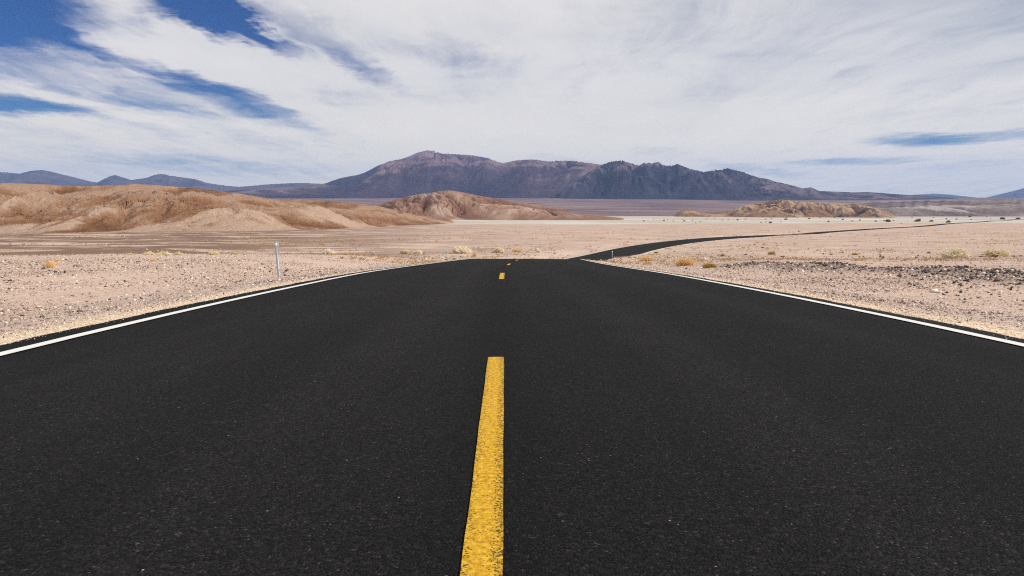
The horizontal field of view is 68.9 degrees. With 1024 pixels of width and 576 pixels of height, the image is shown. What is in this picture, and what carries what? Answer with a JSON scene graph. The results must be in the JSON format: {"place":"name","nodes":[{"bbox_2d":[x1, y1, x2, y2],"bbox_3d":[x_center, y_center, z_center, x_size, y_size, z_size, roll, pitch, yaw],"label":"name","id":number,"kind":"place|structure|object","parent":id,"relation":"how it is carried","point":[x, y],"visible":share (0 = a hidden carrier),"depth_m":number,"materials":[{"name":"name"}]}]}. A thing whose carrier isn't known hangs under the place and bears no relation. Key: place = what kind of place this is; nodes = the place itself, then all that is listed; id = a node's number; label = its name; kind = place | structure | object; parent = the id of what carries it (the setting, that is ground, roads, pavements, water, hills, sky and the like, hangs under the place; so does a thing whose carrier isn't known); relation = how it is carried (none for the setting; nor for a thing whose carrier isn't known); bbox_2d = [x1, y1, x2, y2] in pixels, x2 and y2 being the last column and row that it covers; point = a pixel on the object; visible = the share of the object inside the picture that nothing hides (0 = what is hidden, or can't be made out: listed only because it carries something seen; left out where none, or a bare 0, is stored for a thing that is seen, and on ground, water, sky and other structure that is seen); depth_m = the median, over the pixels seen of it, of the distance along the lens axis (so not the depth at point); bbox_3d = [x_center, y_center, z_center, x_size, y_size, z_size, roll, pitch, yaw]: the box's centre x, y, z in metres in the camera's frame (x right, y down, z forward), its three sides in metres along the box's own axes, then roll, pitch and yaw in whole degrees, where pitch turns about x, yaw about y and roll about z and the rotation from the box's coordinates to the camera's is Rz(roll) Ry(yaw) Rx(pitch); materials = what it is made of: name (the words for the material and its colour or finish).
{"place":"outdoors","nodes":[
{"label":"outdoors","id":0,"kind":"place"},
{"bbox_2d":[0,170,320,190],"bbox_3d":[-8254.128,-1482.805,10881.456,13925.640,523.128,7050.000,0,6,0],"label":"mountains","id":1,"kind":"structure","parent":0,"point":[41,177],"depth_m":10473.09,"materials":[{"name":"stone"}]},
{"bbox_2d":[0,183,452,232],"bbox_3d":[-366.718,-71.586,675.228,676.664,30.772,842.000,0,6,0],"label":"hills","id":2,"kind":"structure","parent":0,"point":[36,208],"depth_m":383.87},
{"bbox_2d":[222,150,600,198],"bbox_3d":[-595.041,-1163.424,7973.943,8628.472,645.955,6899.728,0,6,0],"label":"mountains","id":3,"kind":"structure","parent":0,"point":[426,171],"depth_m":6719.27,"materials":[{"name":"stone"}]},
{"bbox_2d":[376,190,623,219],"bbox_3d":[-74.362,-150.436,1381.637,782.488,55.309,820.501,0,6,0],"label":"hills","id":4,"kind":"structure","parent":0,"point":[451,205],"depth_m":1164.05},
{"bbox_2d":[0,219,1023,575],"bbox_3d":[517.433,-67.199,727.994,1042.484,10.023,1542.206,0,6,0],"label":"road","id":5,"kind":"structure","parent":0,"point":[586,415],"depth_m":2.96,"materials":[{"name":"black asphalt"}]},
{"bbox_2d":[0,198,1023,344],"bbox_3d":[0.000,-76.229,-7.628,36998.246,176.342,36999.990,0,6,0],"label":"ground","id":6,"kind":"structure","parent":0,"point":[652,213],"depth_m":151.74,"materials":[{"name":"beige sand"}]},
{"bbox_2d":[43,261,56,267],"bbox_3d":[-16.483,-0.848,26.547,0.636,0.280,0.457,2,6,20],"label":"grass tuft","id":7,"kind":"object","parent":6,"relation":"on","point":[48,264],"visible":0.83,"depth_m":26.47,"materials":[{"name":"beige plant"}]},
{"bbox_2d":[142,251,154,254],"bbox_3d":[-18.913,-1.817,38.843,0.619,0.265,0.604,-2,6,-21],"label":"desert shrub","id":8,"kind":"object","parent":6,"relation":"on","point":[148,253],"visible":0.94,"depth_m":38.70,"materials":[{"name":"beige plant"}]},
{"bbox_2d":[156,250,170,254],"bbox_3d":[-18.478,-1.877,39.660,0.884,0.315,0.760,0,6,0],"label":"desert shrub","id":9,"kind":"object","parent":6,"relation":"on","point":[164,253],"visible":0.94,"depth_m":39.47,"materials":[{"name":"beige plant"}]},
{"bbox_2d":[208,250,219,254],"bbox_3d":[-16.317,-1.950,40.865,0.573,0.321,0.689,5,8,42],"label":"desert shrub","id":10,"kind":"object","parent":6,"relation":"on","point":[212,252],"visible":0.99,"depth_m":40.70,"materials":[{"name":"beige plant"}]},
{"bbox_2d":[275,241,279,276],"bbox_3d":[-7.467,-0.798,23.834,0.105,1.420,0.038,-3,6,0],"label":"marker post","id":11,"kind":"object","parent":6,"relation":"on","point":[277,259],"visible":0.85,"depth_m":23.80,"materials":[{"name":"metal"}]},
{"bbox_2d":[321,248,335,254],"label":"desert shrub","id":12,"kind":"object","parent":6,"relation":"on","point":[327,251],"visible":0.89,"depth_m":123.54,"materials":[{"name":"beige plant"}]},
{"bbox_2d":[400,248,409,253],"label":"desert shrub","id":13,"kind":"object","parent":6,"relation":"on","point":[404,251],"visible":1,"depth_m":124.63,"materials":[{"name":"beige plant"}]},
{"bbox_2d":[451,246,472,253],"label":"desert shrub","id":14,"kind":"object","parent":6,"relation":"on","point":[460,250],"visible":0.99,"depth_m":125.12,"materials":[{"name":"beige plant"}]},
{"bbox_2d":[493,247,503,252],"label":"desert shrub","id":15,"kind":"object","parent":6,"relation":"on","point":[498,249],"visible":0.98,"depth_m":130.88,"materials":[{"name":"beige plant"}]},
{"bbox_2d":[637,255,652,260],"bbox_3d":[10.392,-2.326,57.893,1.641,0.510,1.635,0,6,0],"label":"grass tuft","id":16,"kind":"object","parent":6,"relation":"on","point":[645,258],"visible":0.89,"depth_m":57.72,"materials":[{"name":"beige plant"}]},
{"bbox_2d":[668,257,701,265],"bbox_3d":[9.224,-1.402,39.692,1.491,0.472,1.446,-3,6,-24],"label":"grass tuft","id":17,"kind":"object","parent":6,"relation":"on","point":[684,262],"visible":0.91,"depth_m":39.59,"materials":[{"name":"beige plant"}]},
{"bbox_2d":[700,263,718,267],"bbox_3d":[9.291,-1.050,34.860,1.171,0.239,0.857,0,6,0],"label":"grass tuft","id":18,"kind":"object","parent":6,"relation":"on","point":[709,265],"visible":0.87,"depth_m":34.75,"materials":[{"name":"yellow plant"}]},
{"bbox_2d":[685,261,1023,303],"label":"rubble","id":19,"kind":"object","parent":6,"relation":"on","point":[1011,271],"visible":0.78,"depth_m":22.46,"materials":[{"name":"stone"}]},
{"bbox_2d":[929,289,941,292],"bbox_3d":[8.967,0.071,15.801,0.261,0.131,0.142,0,6,0],"label":"rock","id":20,"kind":"object","parent":6,"relation":"on","point":[934,290],"visible":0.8,"depth_m":15.77,"materials":[{"name":"stone"}]},
{"bbox_2d":[936,247,973,258],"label":"desert shrub","id":21,"kind":"object","parent":6,"relation":"on","point":[954,252],"visible":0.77,"depth_m":68.00,"materials":[{"name":"beige plant"}]},
{"bbox_2d":[981,248,1009,256],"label":"desert shrub","id":22,"kind":"object","parent":6,"relation":"on","point":[997,252],"visible":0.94,"depth_m":102.64,"materials":[{"name":"beige plant"}]},
{"bbox_2d":[0,0,1023,197],"label":"sky","id":23,"kind":"structure","parent":0,"point":[905,97],"materials":[{"name":"white"}]},
{"bbox_2d":[511,248,522,251],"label":"grass tuft","id":24,"kind":"object","parent":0,"point":[516,250],"visible":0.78,"depth_m":135.09,"materials":[{"name":"beige plant"}]},
{"bbox_2d":[558,160,958,200],"bbox_3d":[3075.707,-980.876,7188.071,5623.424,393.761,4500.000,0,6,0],"label":"mountains","id":25,"kind":"structure","parent":0,"point":[626,180],"depth_m":5796.58,"materials":[{"name":"stone"}]},
{"bbox_2d":[675,199,896,217],"bbox_3d":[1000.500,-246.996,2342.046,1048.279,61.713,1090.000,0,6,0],"label":"hills","id":26,"kind":"structure","parent":0,"point":[781,208],"depth_m":2119.59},
{"bbox_2d":[851,200,1023,215],"bbox_3d":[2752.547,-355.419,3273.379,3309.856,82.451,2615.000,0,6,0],"label":"hills","id":27,"kind":"structure","parent":0,"point":[958,208],"depth_m":2531.46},
{"bbox_2d":[918,188,1023,197],"bbox_3d":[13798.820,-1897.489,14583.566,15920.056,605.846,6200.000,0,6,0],"label":"mountains","id":28,"kind":"structure","parent":0,"point":[1019,193],"depth_m":14498.85,"materials":[{"name":"stone"}]}
]}

